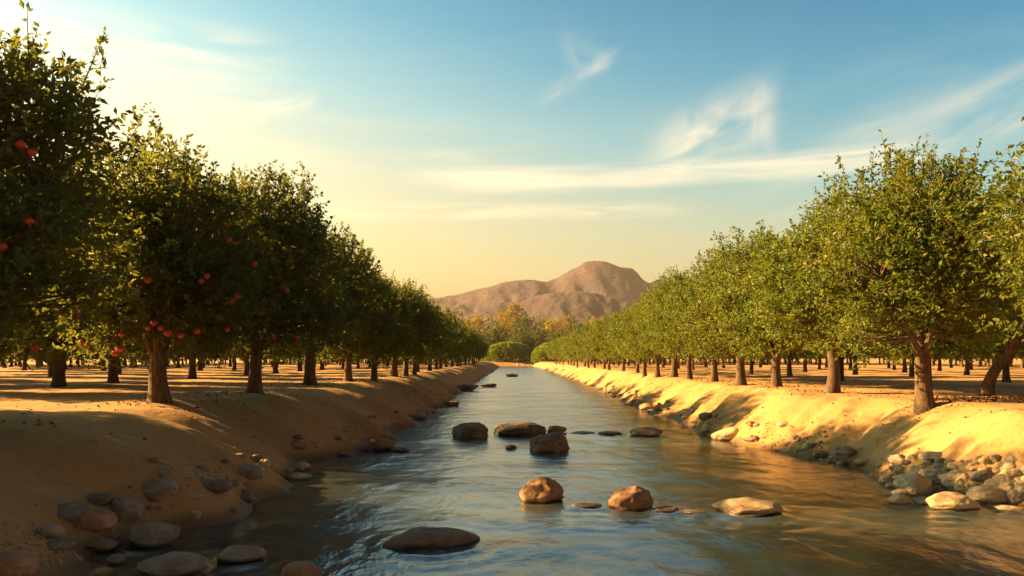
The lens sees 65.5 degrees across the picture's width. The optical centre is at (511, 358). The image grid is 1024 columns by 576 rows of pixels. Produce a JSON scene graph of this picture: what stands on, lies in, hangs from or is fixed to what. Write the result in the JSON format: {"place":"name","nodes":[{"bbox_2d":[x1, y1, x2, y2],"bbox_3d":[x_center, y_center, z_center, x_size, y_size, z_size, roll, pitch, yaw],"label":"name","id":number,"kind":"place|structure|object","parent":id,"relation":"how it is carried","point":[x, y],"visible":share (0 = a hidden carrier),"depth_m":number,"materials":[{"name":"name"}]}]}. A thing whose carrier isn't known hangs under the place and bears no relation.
{"place":"outdoors","nodes":[
{"label":"outdoors","id":0,"kind":"place"},
{"bbox_2d":[0,357,1023,575],"bbox_3d":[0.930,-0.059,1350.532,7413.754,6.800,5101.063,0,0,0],"label":"ground","id":1,"kind":"structure","parent":0,"point":[349,527],"depth_m":14.76,"materials":[{"name":"soil"}]},
{"bbox_2d":[0,551,37,575],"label":"boulder","id":2,"kind":"object","parent":1,"relation":"on","point":[17,563],"visible":1,"depth_m":8.03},
{"bbox_2d":[0,263,54,358],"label":"orchard tree","id":3,"kind":"object","parent":1,"relation":"on","point":[6,340],"visible":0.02,"depth_m":23.14,"materials":[{"name":"green plant"}]},
{"bbox_2d":[36,524,64,538],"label":"boulder","id":4,"kind":"object","parent":1,"relation":"on","point":[51,531],"visible":0.89,"depth_m":9.16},
{"bbox_2d":[47,538,75,550],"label":"boulder","id":5,"kind":"object","parent":1,"relation":"on","point":[60,544],"visible":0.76,"depth_m":9.01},
{"bbox_2d":[0,285,127,386],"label":"orchard tree","id":6,"kind":"object","parent":1,"relation":"on","point":[58,377],"visible":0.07,"depth_m":26.97,"materials":[{"name":"green plant"}]},
{"bbox_2d":[57,502,91,520],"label":"boulder","id":7,"kind":"object","parent":1,"relation":"on","point":[69,511],"visible":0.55,"depth_m":10.06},
{"bbox_2d":[0,0,163,370],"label":"fruit tree","id":8,"kind":"object","parent":1,"relation":"on","point":[42,201],"visible":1,"depth_m":11.57,"materials":[{"name":"green plant"}]},
{"bbox_2d":[70,508,117,532],"bbox_3d":[-5.418,2.092,10.229,0.604,0.344,0.514,0,0,-6],"label":"boulder","id":9,"kind":"object","parent":1,"relation":"on","point":[99,520],"visible":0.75,"depth_m":10.05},
{"bbox_2d":[87,492,114,504],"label":"boulder","id":10,"kind":"object","parent":1,"relation":"on","point":[103,498],"visible":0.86,"depth_m":10.77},
{"bbox_2d":[85,538,117,552],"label":"boulder","id":11,"kind":"object","parent":1,"relation":"on","point":[105,545],"visible":0.87,"depth_m":9.85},
{"bbox_2d":[64,303,158,382],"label":"orchard tree","id":12,"kind":"object","parent":1,"relation":"on","point":[113,377],"visible":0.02,"depth_m":32.20,"materials":[{"name":"green plant"}]},
{"bbox_2d":[105,554,126,565],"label":"stone","id":13,"kind":"object","parent":1,"relation":"on","point":[116,560],"visible":1,"depth_m":9.21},
{"bbox_2d":[110,497,144,523],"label":"boulder","id":14,"kind":"object","parent":1,"relation":"on","point":[128,510],"visible":0.81,"depth_m":10.76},
{"bbox_2d":[20,102,290,402],"bbox_3d":[-8.360,-2.274,18.109,5.828,7.021,5.942,0,0,-45],"label":"fruit tree","id":15,"kind":"object","parent":1,"relation":"on","point":[178,281],"visible":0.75,"depth_m":17.35,"materials":[{"name":"green plant"}]},
{"bbox_2d":[142,477,178,498],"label":"boulder","id":16,"kind":"object","parent":1,"relation":"on","point":[165,487],"visible":0.78,"depth_m":11.37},
{"bbox_2d":[128,315,239,378],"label":"orchard tree","id":17,"kind":"object","parent":1,"relation":"on","point":[192,373],"visible":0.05,"depth_m":39.19,"materials":[{"name":"green plant"}]},
{"bbox_2d":[201,478,232,493],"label":"boulder","id":18,"kind":"object","parent":1,"relation":"on","point":[218,485],"visible":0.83,"depth_m":12.19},
{"bbox_2d":[237,464,264,479],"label":"boulder","id":19,"kind":"object","parent":1,"relation":"on","point":[253,471],"visible":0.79,"depth_m":13.80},
{"bbox_2d":[220,340,282,375],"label":"orchard tree","id":20,"kind":"object","parent":1,"relation":"on","point":[247,363],"visible":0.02,"depth_m":46.55,"materials":[{"name":"green plant"}]},
{"bbox_2d":[240,344,303,373],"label":"orchard tree","id":21,"kind":"object","parent":1,"relation":"on","point":[275,369],"depth_m":53.07,"materials":[{"name":"green plant"}]},
{"bbox_2d":[188,159,364,393],"bbox_3d":[-6.865,-2.157,21.964,5.568,6.759,5.992,0,0,-24],"label":"fruit tree","id":22,"kind":"object","parent":1,"relation":"on","point":[301,240],"visible":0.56,"depth_m":21.41,"materials":[{"name":"green plant"}]},
{"bbox_2d":[291,439,307,448],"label":"stone","id":23,"kind":"object","parent":1,"relation":"on","point":[298,444],"visible":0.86,"depth_m":18.91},
{"bbox_2d":[235,213,384,384],"bbox_3d":[-7.677,-2.206,29.846,5.931,6.868,6.274,2,3,24],"label":"fruit tree","id":24,"kind":"object","parent":1,"relation":"on","point":[359,296],"visible":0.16,"depth_m":29.57,"materials":[{"name":"green plant"}]},
{"bbox_2d":[301,241,409,381],"bbox_3d":[-6.971,-1.972,34.403,4.844,6.327,4.818,0,0,3],"label":"fruit tree","id":25,"kind":"object","parent":1,"relation":"on","point":[380,334],"visible":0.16,"depth_m":33.98,"materials":[{"name":"green plant"}]},
{"bbox_2d":[337,271,422,381],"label":"fruit tree","id":26,"kind":"object","parent":1,"relation":"on","point":[406,333],"visible":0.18,"depth_m":37.58,"materials":[{"name":"green plant"}]},
{"bbox_2d":[370,270,447,376],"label":"fruit tree","id":27,"kind":"object","parent":1,"relation":"on","point":[422,323],"visible":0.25,"depth_m":42.41,"materials":[{"name":"green plant"}]},
{"bbox_2d":[378,279,452,376],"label":"fruit tree","id":28,"kind":"object","parent":1,"relation":"on","point":[405,371],"visible":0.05,"depth_m":47.42,"materials":[{"name":"green plant"}]},
{"bbox_2d":[401,287,451,374],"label":"fruit tree","id":29,"kind":"object","parent":1,"relation":"on","point":[414,370],"visible":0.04,"depth_m":52.88,"materials":[{"name":"green plant"}]},
{"bbox_2d":[399,303,454,371],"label":"fruit tree","id":30,"kind":"object","parent":1,"relation":"on","point":[417,367],"visible":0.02,"depth_m":57.89,"materials":[{"name":"green plant"}]},
{"bbox_2d":[425,307,462,369],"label":"fruit tree","id":31,"kind":"object","parent":1,"relation":"on","point":[454,317],"visible":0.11,"depth_m":71.68,"materials":[{"name":"green plant"}]},
{"bbox_2d":[427,302,463,370],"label":"fruit tree","id":32,"kind":"object","parent":1,"relation":"on","point":[451,335],"visible":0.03,"depth_m":64.58,"materials":[{"name":"green plant"}]},
{"bbox_2d":[431,307,470,368],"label":"fruit tree","id":33,"kind":"object","parent":1,"relation":"on","point":[455,355],"visible":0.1,"depth_m":78.65,"materials":[{"name":"green plant"}]},
{"bbox_2d":[450,325,475,366],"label":"fruit tree","id":34,"kind":"object","parent":1,"relation":"on","point":[469,342],"visible":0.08,"depth_m":92.90,"materials":[{"name":"green plant"}]},
{"bbox_2d":[455,384,478,390],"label":"boulder","id":35,"kind":"object","parent":1,"relation":"on","point":[466,387],"visible":0.76,"depth_m":58.24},
{"bbox_2d":[456,318,480,365],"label":"fruit tree","id":36,"kind":"object","parent":1,"relation":"on","point":[475,346],"visible":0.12,"depth_m":100.01,"materials":[{"name":"green plant"}]},
{"bbox_2d":[464,313,501,360],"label":"grove tree","id":37,"kind":"object","parent":1,"relation":"on","point":[476,319],"visible":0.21,"depth_m":284.44,"materials":[{"name":"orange plant"}]},
{"bbox_2d":[482,315,510,356],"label":"grove tree","id":38,"kind":"object","parent":1,"relation":"on","point":[498,333],"visible":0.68,"depth_m":273.42,"materials":[{"name":"green plant"}]},
{"bbox_2d":[493,308,511,352],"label":"grove tree","id":39,"kind":"object","parent":1,"relation":"on","point":[503,322],"visible":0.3,"depth_m":310.50,"materials":[{"name":"yellow plant"}]},
{"bbox_2d":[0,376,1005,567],"bbox_3d":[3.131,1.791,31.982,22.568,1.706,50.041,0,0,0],"label":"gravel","id":40,"kind":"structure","parent":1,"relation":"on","point":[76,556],"depth_m":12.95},
{"bbox_2d":[480,341,531,361],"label":"round bush","id":41,"kind":"object","parent":1,"relation":"on","point":[513,347],"visible":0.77,"depth_m":244.68,"materials":[{"name":"green plant"}]},
{"bbox_2d":[0,352,1023,367],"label":"distant orchard","id":42,"kind":"object","parent":1,"relation":"on","point":[649,362],"depth_m":128.19,"materials":[{"name":"green plant"}]},
{"bbox_2d":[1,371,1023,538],"bbox_3d":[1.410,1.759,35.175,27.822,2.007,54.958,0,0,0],"label":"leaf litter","id":43,"kind":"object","parent":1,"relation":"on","point":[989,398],"visible":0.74,"depth_m":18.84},
{"bbox_2d":[498,300,528,357],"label":"grove tree","id":44,"kind":"object","parent":1,"relation":"on","point":[515,308],"visible":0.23,"depth_m":318.99,"materials":[{"name":"yellow plant"}]},
{"bbox_2d":[503,324,537,358],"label":"grove tree","id":45,"kind":"object","parent":1,"relation":"on","point":[520,338],"visible":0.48,"depth_m":263.95,"materials":[{"name":"green plant"}]},
{"bbox_2d":[504,312,540,354],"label":"grove tree","id":46,"kind":"object","parent":1,"relation":"on","point":[523,321],"visible":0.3,"depth_m":288.94,"materials":[{"name":"green plant"}]},
{"bbox_2d":[524,320,549,353],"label":"grove tree","id":47,"kind":"object","parent":1,"relation":"on","point":[540,336],"visible":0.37,"depth_m":278.65,"materials":[{"name":"green plant"}]},
{"bbox_2d":[529,342,572,362],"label":"round bush","id":48,"kind":"object","parent":1,"relation":"on","point":[535,355],"visible":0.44,"depth_m":240.37,"materials":[{"name":"green plant"}]},
{"bbox_2d":[539,329,569,344],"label":"grove tree","id":49,"kind":"object","parent":1,"relation":"on","point":[557,334],"visible":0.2,"depth_m":260.11,"materials":[{"name":"green plant"}]},
{"bbox_2d":[541,317,569,352],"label":"grove tree","id":50,"kind":"object","parent":1,"relation":"on","point":[556,322],"visible":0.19,"depth_m":298.19,"materials":[{"name":"yellow plant"}]},
{"bbox_2d":[556,314,577,335],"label":"grove tree","id":51,"kind":"object","parent":1,"relation":"on","point":[568,319],"visible":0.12,"depth_m":304.67,"materials":[{"name":"yellow plant"}]},
{"bbox_2d":[561,332,575,365],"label":"orchard tree","id":52,"kind":"object","parent":1,"relation":"on","point":[563,345],"visible":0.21,"depth_m":113.45,"materials":[{"name":"green plant"}]},
{"bbox_2d":[564,331,583,367],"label":"orchard tree","id":53,"kind":"object","parent":1,"relation":"on","point":[569,355],"visible":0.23,"depth_m":106.53,"materials":[{"name":"green plant"}]},
{"bbox_2d":[570,323,592,367],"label":"orchard tree","id":54,"kind":"object","parent":1,"relation":"on","point":[576,348],"visible":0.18,"depth_m":91.55,"materials":[{"name":"green plant"}]},
{"bbox_2d":[575,324,602,367],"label":"orchard tree","id":55,"kind":"object","parent":1,"relation":"on","point":[585,351],"visible":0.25,"depth_m":84.56,"materials":[{"name":"green plant"}]},
{"bbox_2d":[582,314,615,368],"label":"orchard tree","id":56,"kind":"object","parent":1,"relation":"on","point":[587,346],"visible":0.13,"depth_m":77.43,"materials":[{"name":"green plant"}]},
{"bbox_2d":[585,312,626,369],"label":"orchard tree","id":57,"kind":"object","parent":1,"relation":"on","point":[597,347],"visible":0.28,"depth_m":70.14,"materials":[{"name":"green plant"}]},
{"bbox_2d":[599,310,631,370],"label":"orchard tree","id":58,"kind":"object","parent":1,"relation":"on","point":[616,355],"visible":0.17,"depth_m":63.60,"materials":[{"name":"green plant"}]},
{"bbox_2d":[607,302,639,372],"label":"orchard tree","id":59,"kind":"object","parent":1,"relation":"on","point":[637,370],"visible":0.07,"depth_m":56.92,"materials":[{"name":"green plant"}]},
{"bbox_2d":[608,293,670,378],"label":"orchard tree","id":60,"kind":"object","parent":1,"relation":"on","point":[620,333],"visible":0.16,"depth_m":51.81,"materials":[{"name":"green plant"}]},
{"bbox_2d":[622,283,677,377],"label":"orchard tree","id":61,"kind":"object","parent":1,"relation":"on","point":[644,353],"visible":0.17,"depth_m":47.29,"materials":[{"name":"green plant"}]},
{"bbox_2d":[629,272,709,376],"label":"orchard tree","id":62,"kind":"object","parent":1,"relation":"on","point":[674,362],"visible":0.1,"depth_m":43.13,"materials":[{"name":"green plant"}]},
{"bbox_2d":[640,265,721,378],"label":"orchard tree","id":63,"kind":"object","parent":1,"relation":"on","point":[654,313],"visible":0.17,"depth_m":38.77,"materials":[{"name":"green plant"}]},
{"bbox_2d":[655,244,740,381],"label":"orchard tree","id":64,"kind":"object","parent":1,"relation":"on","point":[714,368],"visible":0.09,"depth_m":34.98,"materials":[{"name":"green plant"}]},
{"bbox_2d":[711,427,738,440],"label":"boulder","id":65,"kind":"object","parent":1,"relation":"on","point":[727,434],"visible":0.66,"depth_m":23.26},
{"bbox_2d":[663,236,789,384],"bbox_3d":[9.155,-1.853,31.481,5.109,6.210,6.136,0,-2,-37],"label":"orchard tree","id":66,"kind":"object","parent":1,"relation":"on","point":[703,313],"visible":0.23,"depth_m":31.26,"materials":[{"name":"green plant"}]},
{"bbox_2d":[687,219,842,386],"bbox_3d":[9.133,-1.792,27.669,5.269,6.002,5.294,-3,3,-18],"label":"orchard tree","id":67,"kind":"object","parent":1,"relation":"on","point":[718,294],"visible":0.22,"depth_m":27.49,"materials":[{"name":"green plant"}]},
{"bbox_2d":[755,338,817,376],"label":"orchard tree","id":68,"kind":"object","parent":1,"relation":"on","point":[789,364],"visible":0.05,"depth_m":43.91,"materials":[{"name":"green plant"}]},
{"bbox_2d":[781,347,826,371],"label":"orchard tree","id":69,"kind":"object","parent":1,"relation":"on","point":[804,361],"visible":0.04,"depth_m":57.28,"materials":[{"name":"green plant"}]},
{"bbox_2d":[726,165,924,392],"bbox_3d":[9.604,-2.110,23.471,5.843,6.819,5.566,0,0,-34],"label":"orchard tree","id":70,"kind":"object","parent":1,"relation":"on","point":[768,306],"visible":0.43,"depth_m":23.21,"materials":[{"name":"green plant"}]},
{"bbox_2d":[833,445,855,458],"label":"boulder","id":71,"kind":"object","parent":1,"relation":"on","point":[843,452],"visible":0.87,"depth_m":18.20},
{"bbox_2d":[810,337,882,380],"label":"orchard tree","id":72,"kind":"object","parent":1,"relation":"on","point":[841,360],"visible":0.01,"depth_m":36.05,"materials":[{"name":"green plant"}]},
{"bbox_2d":[780,129,1023,413],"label":"orchard tree","id":73,"kind":"object","parent":1,"relation":"on","point":[911,260],"visible":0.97,"depth_m":17.50,"materials":[{"name":"green plant"}]},
{"bbox_2d":[893,472,933,494],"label":"boulder","id":74,"kind":"object","parent":1,"relation":"on","point":[907,479],"visible":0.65,"depth_m":13.90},
{"bbox_2d":[883,341,943,376],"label":"orchard tree","id":75,"kind":"object","parent":1,"relation":"on","point":[911,370],"visible":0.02,"depth_m":42.03,"materials":[{"name":"green plant"}]},
{"bbox_2d":[919,451,941,460],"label":"boulder","id":76,"kind":"object","parent":1,"relation":"on","point":[929,455],"visible":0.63,"depth_m":14.83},
{"bbox_2d":[922,469,942,477],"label":"boulder","id":77,"kind":"object","parent":1,"relation":"on","point":[929,473],"visible":0.45,"depth_m":14.43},
{"bbox_2d":[876,242,996,384],"bbox_3d":[14.961,-1.930,28.370,5.520,6.205,4.585,0,1,-30],"label":"orchard tree","id":78,"kind":"object","parent":1,"relation":"on","point":[945,342],"visible":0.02,"depth_m":27.81,"materials":[{"name":"green plant"}]},
{"bbox_2d":[943,483,954,488],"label":"cobble","id":79,"kind":"object","parent":1,"relation":"on","point":[949,485],"visible":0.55,"depth_m":13.89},
{"bbox_2d":[939,473,956,484],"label":"cobble","id":80,"kind":"object","parent":79,"relation":"on","point":[947,478],"visible":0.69,"depth_m":13.96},
{"bbox_2d":[939,297,1000,374],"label":"orchard tree","id":81,"kind":"object","parent":1,"relation":"on","point":[967,369],"visible":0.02,"depth_m":48.12,"materials":[{"name":"green plant"}]},
{"bbox_2d":[969,469,993,482],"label":"boulder","id":82,"kind":"object","parent":1,"relation":"on","point":[980,476],"visible":0.61,"depth_m":13.54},
{"bbox_2d":[965,485,1006,505],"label":"boulder","id":83,"kind":"object","parent":1,"relation":"on","point":[982,495],"visible":0.79,"depth_m":13.00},
{"bbox_2d":[952,274,1023,381],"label":"orchard tree","id":84,"kind":"object","parent":1,"relation":"on","point":[1006,374],"visible":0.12,"depth_m":34.31,"materials":[{"name":"green plant"}]},
{"bbox_2d":[954,116,1023,345],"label":"orchard tree","id":85,"kind":"object","parent":1,"relation":"on","point":[1016,224],"visible":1,"depth_m":13.42,"materials":[{"name":"green plant"}]},
{"bbox_2d":[978,213,1023,395],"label":"orchard tree","id":86,"kind":"object","parent":1,"relation":"on","point":[1011,349],"visible":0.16,"depth_m":21.48,"materials":[{"name":"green plant"}]},
{"bbox_2d":[995,474,1012,483],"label":"boulder","id":87,"kind":"object","parent":1,"relation":"on","point":[999,478],"visible":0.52,"depth_m":13.22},
{"bbox_2d":[997,480,1014,491],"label":"cobble","id":88,"kind":"object","parent":1,"relation":"on","point":[1006,486],"visible":0.38,"depth_m":13.09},
{"bbox_2d":[1006,489,1023,505],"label":"boulder","id":89,"kind":"object","parent":1,"relation":"on","point":[1015,497],"visible":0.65,"depth_m":12.86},
{"bbox_2d":[0,0,1023,297],"label":"sky","id":90,"kind":"structure","parent":0,"point":[471,145],"materials":[{"name":"blue"}]},
{"bbox_2d":[426,261,670,315],"bbox_3d":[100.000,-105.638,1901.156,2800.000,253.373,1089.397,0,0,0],"label":"mountain","id":91,"kind":"structure","parent":0,"point":[603,278],"depth_m":1821.06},
{"bbox_2d":[128,366,1023,575],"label":"river water","id":92,"kind":"structure","parent":0,"point":[542,397],"depth_m":22.48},
{"bbox_2d":[126,522,180,549],"bbox_3d":[-4.653,2.279,10.266,0.666,0.340,0.566,0,0,11],"label":"boulder","id":93,"kind":"object","parent":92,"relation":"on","point":[151,535],"visible":1,"depth_m":10.09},
{"bbox_2d":[136,552,208,575],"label":"boulder","id":94,"kind":"object","parent":92,"relation":"on","point":[177,563],"visible":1,"depth_m":8.73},
{"bbox_2d":[216,545,266,562],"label":"boulder","id":95,"kind":"object","parent":92,"relation":"on","point":[240,554],"visible":1,"depth_m":9.37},
{"bbox_2d":[286,472,311,479],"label":"boulder","id":96,"kind":"object","parent":92,"relation":"on","point":[297,476],"visible":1,"depth_m":15.78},
{"bbox_2d":[281,560,322,575],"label":"boulder","id":97,"kind":"object","parent":92,"relation":"in","point":[302,568],"visible":1,"depth_m":8.57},
{"bbox_2d":[370,438,394,451],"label":"boulder","id":98,"kind":"object","parent":92,"relation":"on","point":[379,444],"visible":0.94,"depth_m":20.63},
{"bbox_2d":[380,527,479,558],"bbox_3d":[-1.067,2.401,10.413,1.322,0.385,0.727,0,0,-13],"label":"boulder","id":99,"kind":"object","parent":92,"relation":"on","point":[429,542],"visible":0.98,"depth_m":10.14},
{"bbox_2d":[452,422,488,443],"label":"boulder","id":100,"kind":"object","parent":92,"relation":"on","point":[475,431],"visible":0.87,"depth_m":23.71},
{"bbox_2d":[494,422,546,437],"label":"boulder","id":101,"kind":"object","parent":92,"relation":"on","point":[527,429],"visible":0.88,"depth_m":24.62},
{"bbox_2d":[519,477,563,508],"bbox_3d":[0.498,2.247,13.385,0.752,0.517,0.639,0,0,0],"label":"boulder","id":102,"kind":"object","parent":92,"relation":"on","point":[547,491],"visible":0.97,"depth_m":13.19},
{"bbox_2d":[529,432,569,459],"bbox_3d":[0.924,2.237,20.425,1.009,0.659,0.858,-17,-3,9],"label":"boulder","id":103,"kind":"object","parent":92,"relation":"on","point":[552,444],"visible":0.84,"depth_m":20.20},
{"bbox_2d":[571,502,601,508],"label":"stone","id":104,"kind":"object","parent":92,"relation":"on","point":[583,505],"visible":0.99,"depth_m":12.75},
{"bbox_2d":[608,486,652,515],"bbox_3d":[1.909,2.287,12.832,0.758,0.456,0.644,0,0,-14],"label":"boulder","id":105,"kind":"object","parent":92,"relation":"on","point":[634,499],"visible":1,"depth_m":12.61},
{"bbox_2d":[630,427,662,437],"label":"boulder","id":106,"kind":"object","parent":92,"relation":"on","point":[646,432],"visible":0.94,"depth_m":24.44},
{"bbox_2d":[652,506,678,512],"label":"stone","id":107,"kind":"object","parent":92,"relation":"on","point":[666,509],"visible":1,"depth_m":12.43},
{"bbox_2d":[712,497,782,518],"bbox_3d":[3.692,2.334,12.496,1.073,0.269,0.912,0,0,13],"label":"boulder","id":108,"kind":"object","parent":92,"relation":"on","point":[746,507],"visible":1,"depth_m":12.23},
{"bbox_2d":[887,494,911,507],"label":"stone","id":109,"kind":"object","parent":92,"relation":"on","point":[897,500],"visible":0.98,"depth_m":12.92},
{"bbox_2d":[904,485,924,498],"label":"cobble","id":110,"kind":"object","parent":92,"relation":"on","point":[915,490],"visible":0.86,"depth_m":13.68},
{"bbox_2d":[912,496,927,506],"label":"boulder","id":111,"kind":"object","parent":92,"relation":"on","point":[920,501],"visible":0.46,"depth_m":12.94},
{"bbox_2d":[925,491,979,514],"bbox_3d":[6.985,2.302,12.705,0.775,0.352,0.659,0,0,11],"label":"boulder","id":112,"kind":"object","parent":92,"relation":"on","point":[958,502],"visible":0.98,"depth_m":12.47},
{"bbox_2d":[993,505,1023,512],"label":"boulder","id":113,"kind":"object","parent":92,"relation":"in","point":[1009,508],"visible":0.98,"depth_m":12.42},
{"bbox_2d":[456,291,1018,359],"bbox_3d":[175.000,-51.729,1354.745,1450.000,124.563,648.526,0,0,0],"label":"hills","id":114,"kind":"structure","parent":0,"point":[562,304],"depth_m":1304.00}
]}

